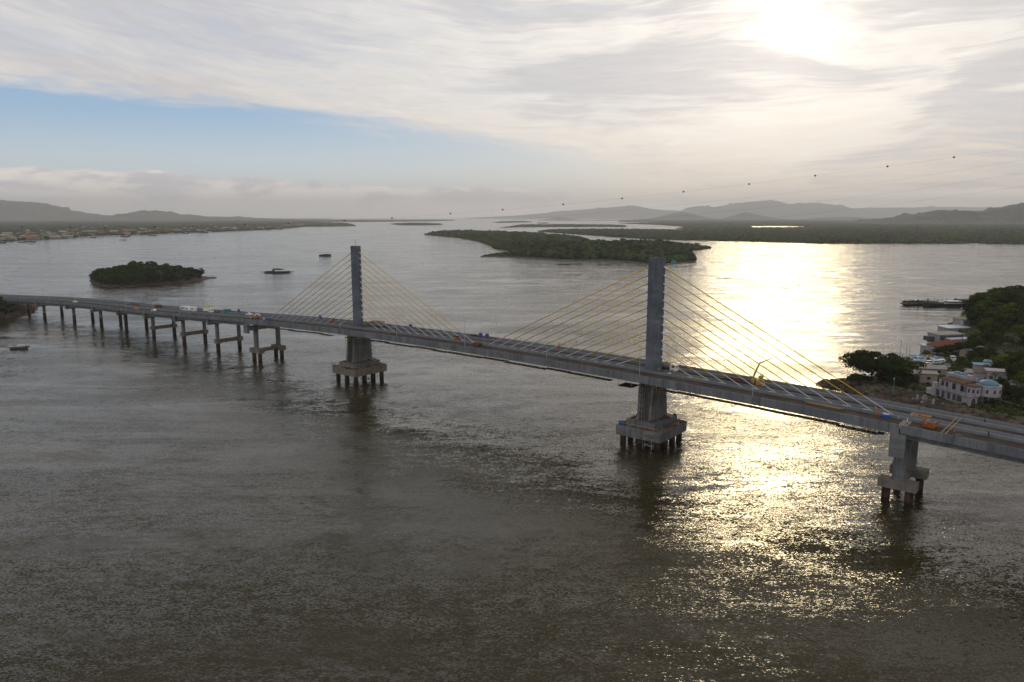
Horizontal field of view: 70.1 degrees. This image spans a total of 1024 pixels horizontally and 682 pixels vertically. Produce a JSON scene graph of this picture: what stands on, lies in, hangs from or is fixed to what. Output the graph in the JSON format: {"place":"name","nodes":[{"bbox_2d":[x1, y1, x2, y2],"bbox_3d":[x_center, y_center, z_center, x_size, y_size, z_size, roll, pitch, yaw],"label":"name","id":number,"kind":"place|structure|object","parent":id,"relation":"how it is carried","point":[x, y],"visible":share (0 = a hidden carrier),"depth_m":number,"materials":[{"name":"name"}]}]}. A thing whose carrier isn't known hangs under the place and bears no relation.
{"place":"outdoors","nodes":[
{"label":"outdoors","id":0,"kind":"place"},
{"bbox_2d":[0,304,37,318],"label":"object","id":1,"kind":"structure","parent":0,"point":[20,309],"depth_m":592.67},
{"bbox_2d":[0,301,8,318],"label":"island tree","id":2,"kind":"object","parent":1,"relation":"on","point":[3,306],"visible":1,"depth_m":554.10,"materials":[{"name":"green plant"}]},
{"bbox_2d":[90,272,216,286],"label":"island","id":3,"kind":"structure","parent":0,"point":[183,280],"depth_m":863.13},
{"bbox_2d":[0,200,311,220],"bbox_3d":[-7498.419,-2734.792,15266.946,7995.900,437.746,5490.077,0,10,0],"label":"hills","id":4,"kind":"structure","parent":0,"point":[21,211],"depth_m":14350.11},
{"bbox_2d":[0,226,345,241],"bbox_3d":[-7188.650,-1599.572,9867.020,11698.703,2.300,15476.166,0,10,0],"label":"shore","id":5,"kind":"structure","parent":0,"point":[199,232],"depth_m":3886.00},
{"bbox_2d":[21,236,39,239],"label":"warehouse","id":6,"kind":"structure","parent":5,"relation":"on","point":[35,237],"depth_m":2503.57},
{"bbox_2d":[0,225,300,240],"bbox_3d":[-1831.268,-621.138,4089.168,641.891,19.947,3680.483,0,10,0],"label":"town trees","id":7,"kind":"object","parent":5,"relation":"on","point":[119,232],"visible":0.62,"depth_m":3486.30,"materials":[{"name":"green plant"}]},
{"bbox_2d":[0,220,355,233],"bbox_3d":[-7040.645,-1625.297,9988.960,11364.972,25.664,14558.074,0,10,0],"label":"coastal forest","id":8,"kind":"object","parent":5,"relation":"on","point":[38,226],"visible":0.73,"depth_m":6604.13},
{"bbox_2d":[271,218,334,219],"bbox_3d":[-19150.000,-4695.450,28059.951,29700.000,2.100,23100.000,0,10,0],"label":"shoreline","id":9,"kind":"structure","parent":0,"point":[306,218],"depth_m":33279.15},
{"bbox_2d":[0,218,1023,681],"bbox_3d":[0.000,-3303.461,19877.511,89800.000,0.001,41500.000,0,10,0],"label":"water","id":10,"kind":"structure","parent":0,"point":[192,508],"depth_m":213.53,"materials":[{"name":"liquid"}]},
{"bbox_2d":[10,345,27,348],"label":"fishing boat","id":11,"kind":"object","parent":10,"relation":"on","point":[22,347],"visible":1,"depth_m":437.12,"materials":[{"name":"grey paint"}]},
{"bbox_2d":[0,294,284,351],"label":"approach viaduct","id":12,"kind":"object","parent":10,"relation":"on","point":[173,313],"visible":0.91,"depth_m":486.00,"materials":[{"name":"grey concrete"}]},
{"bbox_2d":[203,306,213,311],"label":"truck","id":13,"kind":"object","parent":12,"relation":"on","point":[207,308],"visible":0.88,"depth_m":450.95,"materials":[{"name":"grey paint"}]},
{"bbox_2d":[261,268,293,272],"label":"ferry","id":14,"kind":"object","parent":10,"relation":"on","point":[273,270],"visible":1,"depth_m":1027.76,"materials":[{"name":"white paint"}]},
{"bbox_2d":[243,240,928,506],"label":"cable stayed bridge","id":15,"kind":"structure","parent":10,"relation":"in","point":[857,410],"depth_m":251.19,"materials":[{"name":"grey concrete"}]},
{"bbox_2d":[257,325,333,337],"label":"hanging platform","id":16,"kind":"structure","parent":15,"relation":"hanging from","point":[315,332],"depth_m":364.04,"materials":[{"name":"grey metal"}]},
{"bbox_2d":[333,358,384,369],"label":"site clutter","id":17,"kind":"object","parent":15,"relation":"on","point":[357,362],"visible":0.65,"depth_m":351.03,"materials":[{"name":"brown metal"}]},
{"bbox_2d":[368,320,384,327],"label":"truck","id":18,"kind":"object","parent":15,"relation":"on","point":[379,322],"visible":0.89,"depth_m":352.49,"materials":[{"name":"grey paint"}]},
{"bbox_2d":[345,336,612,382],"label":"hanging platform","id":19,"kind":"structure","parent":15,"relation":"hanging from","point":[504,361],"depth_m":284.98,"materials":[{"name":"grey metal"}]},
{"bbox_2d":[618,379,638,387],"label":"corner platform","id":20,"kind":"structure","parent":15,"relation":"hanging from","point":[629,385],"depth_m":252.17,"materials":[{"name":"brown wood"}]},
{"bbox_2d":[642,432,653,450],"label":"scaffold tower","id":21,"kind":"structure","parent":15,"relation":"hanging from","point":[651,445],"depth_m":245.83,"materials":[{"name":"metal"}]},
{"bbox_2d":[623,413,684,432],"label":"site clutter","id":22,"kind":"object","parent":15,"relation":"on","point":[665,417],"visible":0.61,"depth_m":252.12,"materials":[{"name":"brown metal"}]},
{"bbox_2d":[662,362,678,371],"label":"truck","id":23,"kind":"object","parent":15,"relation":"on","point":[668,366],"visible":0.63,"depth_m":253.25,"materials":[{"name":"grey paint"}]},
{"bbox_2d":[723,358,771,386],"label":"crane truck","id":24,"kind":"object","parent":15,"relation":"on","point":[760,378],"visible":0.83,"depth_m":234.97,"materials":[{"name":"yellow paint"}]},
{"bbox_2d":[653,386,884,434],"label":"hanging platform","id":25,"kind":"structure","parent":15,"relation":"hanging from","point":[750,406],"depth_m":215.36,"materials":[{"name":"grey metal"}]},
{"bbox_2d":[805,401,842,408],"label":"plank stack","id":26,"kind":"object","parent":15,"relation":"on","point":[824,405],"visible":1,"depth_m":214.07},
{"bbox_2d":[900,406,1023,463],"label":"approach viaduct","id":27,"kind":"object","parent":15,"relation":"attached to","point":[1005,441],"visible":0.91,"depth_m":191.11,"materials":[{"name":"grey concrete"}]},
{"bbox_2d":[899,412,917,427],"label":"expansion joint","id":28,"kind":"object","parent":27,"relation":"on","point":[903,422],"visible":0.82,"depth_m":200.73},
{"bbox_2d":[921,419,939,428],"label":"skip","id":29,"kind":"object","parent":27,"relation":"on","point":[927,423],"visible":1,"depth_m":195.18,"materials":[{"name":"orange paint"}]},
{"bbox_2d":[900,298,968,305],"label":"ferry berth","id":30,"kind":"object","parent":10,"relation":"in","point":[918,302],"visible":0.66,"depth_m":654.77,"materials":[{"name":"concrete"}]},
{"bbox_2d":[923,293,964,306],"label":"moored ferry","id":31,"kind":"object","parent":10,"relation":"on","point":[949,303],"visible":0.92,"depth_m":643.58,"materials":[{"name":"metal"}]},
{"bbox_2d":[0,0,1023,217],"label":"sky","id":32,"kind":"structure","parent":0,"point":[220,108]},
{"bbox_2d":[15,147,1019,228],"bbox_3d":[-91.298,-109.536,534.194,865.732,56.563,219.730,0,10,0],"label":"power line","id":33,"kind":"object","parent":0,"point":[550,205],"visible":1,"depth_m":520.85,"materials":[{"name":"metal"}]},
{"bbox_2d":[544,217,578,219],"bbox_3d":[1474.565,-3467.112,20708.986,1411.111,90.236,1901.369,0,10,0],"label":"hills","id":34,"kind":"structure","parent":0,"point":[559,218],"depth_m":20290.36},
{"bbox_2d":[432,235,706,264],"bbox_3d":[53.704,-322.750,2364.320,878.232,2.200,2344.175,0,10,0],"label":"central island","id":35,"kind":"structure","parent":0,"point":[580,259],"depth_m":1340.95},
{"bbox_2d":[483,252,529,256],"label":"mangrove scrub","id":36,"kind":"object","parent":35,"relation":"on","point":[504,254],"visible":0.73,"depth_m":1453.00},
{"bbox_2d":[424,229,710,262],"bbox_3d":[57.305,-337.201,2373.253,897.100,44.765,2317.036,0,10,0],"label":"mangrove forest","id":37,"kind":"object","parent":35,"relation":"on","point":[543,245],"visible":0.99,"depth_m":1438.75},
{"bbox_2d":[538,220,620,220],"bbox_3d":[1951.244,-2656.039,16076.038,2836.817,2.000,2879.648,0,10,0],"label":"shore","id":38,"kind":"structure","parent":0,"point":[579,220],"depth_m":15424.84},
{"bbox_2d":[637,386,644,420],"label":"scaffold tower","id":39,"kind":"structure","parent":0,"point":[640,393],"depth_m":250.91,"materials":[{"name":"metal"}]},
{"bbox_2d":[640,212,789,219],"bbox_3d":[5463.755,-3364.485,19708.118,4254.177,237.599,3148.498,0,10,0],"label":"hills","id":40,"kind":"structure","parent":0,"point":[690,216],"depth_m":18984.32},
{"bbox_2d":[463,205,993,218],"bbox_3d":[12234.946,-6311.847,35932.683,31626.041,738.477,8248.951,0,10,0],"label":"mountains","id":41,"kind":"structure","parent":0,"point":[629,212],"depth_m":34438.14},
{"bbox_2d":[538,231,982,243],"bbox_3d":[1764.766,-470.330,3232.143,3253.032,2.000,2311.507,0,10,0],"label":"mangrove island","id":42,"kind":"structure","parent":0,"point":[831,243],"depth_m":2153.72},
{"bbox_2d":[540,228,1023,243],"bbox_3d":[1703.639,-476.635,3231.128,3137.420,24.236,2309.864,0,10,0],"label":"mangrove forest","id":43,"kind":"object","parent":42,"relation":"on","point":[908,236],"visible":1,"depth_m":2782.57,"materials":[{"name":"plant"}]},
{"bbox_2d":[677,200,899,218],"bbox_3d":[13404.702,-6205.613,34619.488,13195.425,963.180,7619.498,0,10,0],"label":"mountains","id":44,"kind":"structure","parent":0,"point":[772,208],"depth_m":32995.28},
{"bbox_2d":[798,217,876,219],"bbox_3d":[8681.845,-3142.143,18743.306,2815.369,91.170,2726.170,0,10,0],"label":"hills","id":45,"kind":"structure","parent":0,"point":[841,218],"depth_m":18390.76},
{"bbox_2d":[834,309,1023,419],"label":"shore","id":46,"kind":"structure","parent":0,"point":[1018,345],"depth_m":404.79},
{"bbox_2d":[847,373,864,380],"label":"spreading tree","id":47,"kind":"object","parent":46,"relation":"on","point":[855,376],"visible":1,"depth_m":333.92,"materials":[{"name":"green plant"}]},
{"bbox_2d":[836,349,903,381],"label":"spreading tree","id":48,"kind":"object","parent":46,"relation":"on","point":[864,360],"visible":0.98,"depth_m":331.04,"materials":[{"name":"green plant"}]},
{"bbox_2d":[869,371,886,381],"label":"spreading tree","id":49,"kind":"object","parent":46,"relation":"on","point":[877,375],"visible":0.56,"depth_m":333.50,"materials":[{"name":"green plant"}]},
{"bbox_2d":[880,372,901,383],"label":"spreading tree","id":50,"kind":"object","parent":46,"relation":"on","point":[888,377],"visible":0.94,"depth_m":328.77,"materials":[{"name":"green plant"}]},
{"bbox_2d":[874,355,926,376],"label":"spreading tree","id":51,"kind":"object","parent":46,"relation":"on","point":[907,366],"visible":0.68,"depth_m":328.71,"materials":[{"name":"green plant"}]},
{"bbox_2d":[894,373,919,383],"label":"spreading tree","id":52,"kind":"object","parent":46,"relation":"on","point":[908,378],"visible":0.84,"depth_m":325.90,"materials":[{"name":"green plant"}]},
{"bbox_2d":[816,377,1023,424],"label":"shore rocks","id":53,"kind":"object","parent":46,"relation":"on","point":[868,387],"visible":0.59,"depth_m":312.48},
{"bbox_2d":[919,342,930,352],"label":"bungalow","id":54,"kind":"object","parent":46,"relation":"on","point":[922,346],"visible":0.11,"depth_m":421.07,"materials":[{"name":"concrete"}]},
{"bbox_2d":[917,370,938,383],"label":"lean to","id":55,"kind":"object","parent":46,"relation":"on","point":[928,376],"visible":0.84,"depth_m":335.46,"materials":[{"name":"beige paint"}]},
{"bbox_2d":[916,364,946,374],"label":"building","id":56,"kind":"structure","parent":46,"relation":"on","point":[940,369],"depth_m":354.62,"materials":[{"name":"beige paint"}]},
{"bbox_2d":[931,346,941,354],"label":"broadleaf tree","id":57,"kind":"object","parent":46,"relation":"on","point":[937,349],"visible":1,"depth_m":398.73,"materials":[{"name":"green plant"}]},
{"bbox_2d":[923,331,963,342],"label":"white house","id":58,"kind":"structure","parent":46,"relation":"on","point":[934,336],"depth_m":429.49,"materials":[{"name":"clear paint"}]},
{"bbox_2d":[926,340,963,352],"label":"brown roof house","id":59,"kind":"structure","parent":46,"relation":"on","point":[930,346],"depth_m":413.70,"materials":[{"name":"ceramic"}]},
{"bbox_2d":[939,345,950,353],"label":"broadleaf tree","id":60,"kind":"object","parent":46,"relation":"on","point":[945,348],"visible":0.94,"depth_m":400.80,"materials":[{"name":"green plant"}]},
{"bbox_2d":[880,348,1023,420],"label":"shore scrub","id":61,"kind":"object","parent":46,"relation":"on","point":[1002,409],"visible":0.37,"depth_m":300.45,"materials":[{"name":"green plant"}]},
{"bbox_2d":[948,344,957,353],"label":"broadleaf tree","id":62,"kind":"object","parent":46,"relation":"on","point":[952,347],"visible":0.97,"depth_m":401.97,"materials":[{"name":"green plant"}]},
{"bbox_2d":[937,325,970,332],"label":"metal roof house","id":63,"kind":"structure","parent":46,"relation":"on","point":[955,328],"depth_m":449.70,"materials":[{"name":"grey metal"}]},
{"bbox_2d":[945,337,969,341],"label":"white annex","id":64,"kind":"object","parent":46,"relation":"on","point":[964,339],"visible":0.2,"depth_m":424.93,"materials":[{"name":"metal"}]},
{"bbox_2d":[955,356,966,364],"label":"broadleaf tree","id":65,"kind":"object","parent":46,"relation":"on","point":[959,359],"visible":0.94,"depth_m":372.06,"materials":[{"name":"green plant"}]},
{"bbox_2d":[926,371,1001,405],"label":"white villa","id":66,"kind":"object","parent":46,"relation":"on","point":[959,387],"visible":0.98,"depth_m":300.76,"materials":[{"name":"paint"}]},
{"bbox_2d":[952,317,976,325],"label":"cream house","id":67,"kind":"structure","parent":46,"relation":"on","point":[962,321],"depth_m":455.86,"materials":[{"name":"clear paint"}]},
{"bbox_2d":[961,360,972,367],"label":"broadleaf tree","id":68,"kind":"object","parent":46,"relation":"on","point":[966,363],"visible":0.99,"depth_m":362.22,"materials":[{"name":"green plant"}]},
{"bbox_2d":[959,341,977,349],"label":"broadleaf tree","id":69,"kind":"object","parent":46,"relation":"on","point":[969,344],"visible":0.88,"depth_m":392.30,"materials":[{"name":"green plant"}]},
{"bbox_2d":[959,346,982,357],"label":"pale barn","id":70,"kind":"structure","parent":46,"relation":"on","point":[962,352],"depth_m":395.20,"materials":[{"name":"beige paint"}]},
{"bbox_2d":[962,297,980,310],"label":"broadleaf tree","id":71,"kind":"object","parent":46,"relation":"on","point":[972,301],"visible":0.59,"depth_m":462.50,"materials":[{"name":"green plant"}]},
{"bbox_2d":[964,351,980,359],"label":"broadleaf tree","id":72,"kind":"object","parent":46,"relation":"on","point":[971,355],"visible":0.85,"depth_m":377.13,"materials":[{"name":"green plant"}]},
{"bbox_2d":[962,307,984,325],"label":"broadleaf tree","id":73,"kind":"object","parent":46,"relation":"on","point":[973,313],"visible":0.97,"depth_m":448.03,"materials":[{"name":"green plant"}]},
{"bbox_2d":[967,333,988,346],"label":"broadleaf tree","id":74,"kind":"object","parent":46,"relation":"on","point":[977,339],"visible":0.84,"depth_m":400.41,"materials":[{"name":"green plant"}]},
{"bbox_2d":[967,295,990,304],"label":"broadleaf tree","id":75,"kind":"object","parent":46,"relation":"on","point":[981,297],"visible":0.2,"depth_m":466.28,"materials":[{"name":"green plant"}]},
{"bbox_2d":[972,368,986,381],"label":"stone house","id":76,"kind":"structure","parent":46,"relation":"on","point":[980,374],"depth_m":327.70,"materials":[{"name":"stone"}]},
{"bbox_2d":[973,347,985,360],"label":"broadleaf tree","id":77,"kind":"object","parent":46,"relation":"on","point":[978,350],"visible":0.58,"depth_m":383.58,"materials":[{"name":"green plant"}]},
{"bbox_2d":[972,362,990,368],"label":"blue edged house","id":78,"kind":"structure","parent":46,"relation":"on","point":[977,365],"depth_m":343.13,"materials":[{"name":"clear paint"}]},
{"bbox_2d":[972,300,996,315],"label":"broadleaf tree","id":79,"kind":"object","parent":46,"relation":"on","point":[982,305],"visible":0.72,"depth_m":448.53,"materials":[{"name":"green plant"}]},
{"bbox_2d":[979,317,994,323],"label":"broadleaf tree","id":80,"kind":"object","parent":46,"relation":"on","point":[989,321],"visible":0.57,"depth_m":435.05,"materials":[{"name":"green plant"}]},
{"bbox_2d":[979,346,999,359],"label":"broadleaf tree","id":81,"kind":"object","parent":46,"relation":"on","point":[989,350],"visible":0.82,"depth_m":376.70,"materials":[{"name":"green plant"}]},
{"bbox_2d":[982,323,1004,341],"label":"broadleaf tree","id":82,"kind":"object","parent":46,"relation":"on","point":[995,325],"visible":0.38,"depth_m":418.13,"materials":[{"name":"green plant"}]},
{"bbox_2d":[988,302,1004,310],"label":"broadleaf tree","id":83,"kind":"object","parent":46,"relation":"on","point":[996,304],"visible":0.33,"depth_m":451.30,"materials":[{"name":"green plant"}]},
{"bbox_2d":[990,294,1003,305],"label":"broadleaf tree","id":84,"kind":"object","parent":46,"relation":"on","point":[994,298],"visible":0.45,"depth_m":464.62,"materials":[{"name":"green plant"}]},
{"bbox_2d":[983,367,1012,382],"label":"ruined house","id":85,"kind":"structure","parent":46,"relation":"on","point":[1001,372],"depth_m":324.05,"materials":[{"name":"grey concrete"}]},
{"bbox_2d":[988,332,1007,346],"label":"broadleaf tree","id":86,"kind":"object","parent":46,"relation":"on","point":[997,339],"visible":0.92,"depth_m":409.42,"materials":[{"name":"green plant"}]},
{"bbox_2d":[991,360,1005,368],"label":"broadleaf tree","id":87,"kind":"object","parent":46,"relation":"on","point":[998,364],"visible":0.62,"depth_m":340.63,"materials":[{"name":"green plant"}]},
{"bbox_2d":[992,378,1010,387],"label":"broadleaf tree","id":88,"kind":"object","parent":46,"relation":"on","point":[1000,381],"visible":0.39,"depth_m":310.32,"materials":[{"name":"green plant"}]},
{"bbox_2d":[991,306,1014,325],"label":"broadleaf tree","id":89,"kind":"object","parent":46,"relation":"on","point":[1003,311],"visible":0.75,"depth_m":435.50,"materials":[{"name":"green plant"}]},
{"bbox_2d":[993,354,1012,364],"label":"broadleaf tree","id":90,"kind":"object","parent":46,"relation":"on","point":[1006,361],"visible":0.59,"depth_m":353.33,"materials":[{"name":"green plant"}]},
{"bbox_2d":[999,315,1015,325],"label":"broadleaf tree","id":91,"kind":"object","parent":46,"relation":"on","point":[1010,321],"visible":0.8,"depth_m":425.60,"materials":[{"name":"green plant"}]},
{"bbox_2d":[1001,382,1016,399],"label":"broadleaf tree","id":92,"kind":"object","parent":46,"relation":"on","point":[1004,390],"visible":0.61,"depth_m":301.04,"materials":[{"name":"green plant"}]},
{"bbox_2d":[998,289,1021,303],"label":"broadleaf tree","id":93,"kind":"object","parent":46,"relation":"on","point":[1012,295],"visible":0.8,"depth_m":458.43,"materials":[{"name":"green plant"}]},
{"bbox_2d":[1002,331,1022,347],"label":"broadleaf tree","id":94,"kind":"object","parent":46,"relation":"on","point":[1016,333],"visible":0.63,"depth_m":408.01,"materials":[{"name":"green plant"}]},
{"bbox_2d":[1004,350,1023,365],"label":"broadleaf tree","id":95,"kind":"object","parent":46,"relation":"on","point":[1016,356],"visible":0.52,"depth_m":347.76,"materials":[{"name":"green plant"}]},
{"bbox_2d":[1005,362,1023,379],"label":"broadleaf tree","id":96,"kind":"object","parent":46,"relation":"on","point":[1014,369],"visible":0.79,"depth_m":316.79,"materials":[{"name":"green plant"}]},
{"bbox_2d":[1008,336,1020,351],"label":"palm tree","id":97,"kind":"object","parent":46,"relation":"on","point":[1016,338],"visible":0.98,"depth_m":379.21,"materials":[{"name":"green plant"}]},
{"bbox_2d":[1012,370,1023,382],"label":"broadleaf tree","id":98,"kind":"object","parent":46,"relation":"on","point":[1019,377],"visible":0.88,"depth_m":307.00,"materials":[{"name":"green plant"}]},
{"bbox_2d":[846,202,1023,223],"bbox_3d":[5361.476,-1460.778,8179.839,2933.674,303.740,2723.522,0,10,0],"label":"hills","id":99,"kind":"structure","parent":0,"point":[1011,214],"depth_m":7781.70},
{"bbox_3d":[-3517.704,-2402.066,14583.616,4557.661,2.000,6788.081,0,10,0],"label":"far shore","id":100,"kind":"structure","parent":0,"visible":0},
{"bbox_2d":[277,219,452,221],"bbox_3d":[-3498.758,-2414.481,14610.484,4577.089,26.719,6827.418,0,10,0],"label":"coastal forest","id":101,"kind":"object","parent":100,"relation":"on","point":[363,220],"visible":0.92,"depth_m":13501.32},
{"bbox_3d":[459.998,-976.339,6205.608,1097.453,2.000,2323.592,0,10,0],"label":"islet","id":102,"kind":"structure","parent":0,"visible":0},
{"bbox_2d":[501,224,625,227],"bbox_3d":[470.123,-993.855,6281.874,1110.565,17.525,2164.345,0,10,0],"label":"mangrove forest","id":103,"kind":"object","parent":102,"relation":"on","point":[567,225],"visible":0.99,"depth_m":5950.57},
{"bbox_3d":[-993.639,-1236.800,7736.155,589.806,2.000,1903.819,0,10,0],"label":"islet","id":104,"kind":"structure","parent":0,"visible":0},
{"bbox_2d":[394,222,442,224],"bbox_3d":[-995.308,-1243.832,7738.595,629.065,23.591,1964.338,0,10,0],"label":"mangrove forest","id":105,"kind":"object","parent":104,"relation":"on","point":[410,223],"visible":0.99,"depth_m":7364.08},
{"bbox_3d":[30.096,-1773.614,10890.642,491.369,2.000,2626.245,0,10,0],"label":"islet","id":106,"kind":"structure","parent":0,"visible":0},
{"bbox_2d":[494,221,530,222],"bbox_3d":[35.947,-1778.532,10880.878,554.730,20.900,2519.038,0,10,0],"label":"mangrove forest","id":107,"kind":"object","parent":106,"relation":"on","point":[511,221],"visible":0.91,"depth_m":10491.55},
{"bbox_3d":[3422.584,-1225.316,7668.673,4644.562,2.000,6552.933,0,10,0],"label":"mainland","id":108,"kind":"structure","parent":0,"visible":0},
{"bbox_2d":[626,221,917,229],"bbox_3d":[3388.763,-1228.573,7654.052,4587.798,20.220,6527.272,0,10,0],"label":"mangrove forest","id":109,"kind":"object","parent":108,"relation":"on","point":[750,225],"visible":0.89,"depth_m":6145.70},
{"bbox_3d":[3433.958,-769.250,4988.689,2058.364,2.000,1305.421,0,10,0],"label":"mainland","id":110,"kind":"structure","parent":0,"visible":0},
{"bbox_2d":[916,226,1023,228],"bbox_3d":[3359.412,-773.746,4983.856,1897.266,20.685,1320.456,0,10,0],"label":"mangrove forest","id":111,"kind":"object","parent":110,"relation":"on","point":[970,227],"visible":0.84,"depth_m":4884.02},
{"bbox_3d":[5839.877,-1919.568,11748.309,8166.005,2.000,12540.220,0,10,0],"label":"mainland","id":112,"kind":"structure","parent":0,"visible":0},
{"bbox_2d":[621,219,1023,225],"bbox_3d":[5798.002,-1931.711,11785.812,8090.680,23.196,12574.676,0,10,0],"label":"mangrove forest","id":113,"kind":"object","parent":112,"relation":"on","point":[740,220],"visible":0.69,"depth_m":11030.94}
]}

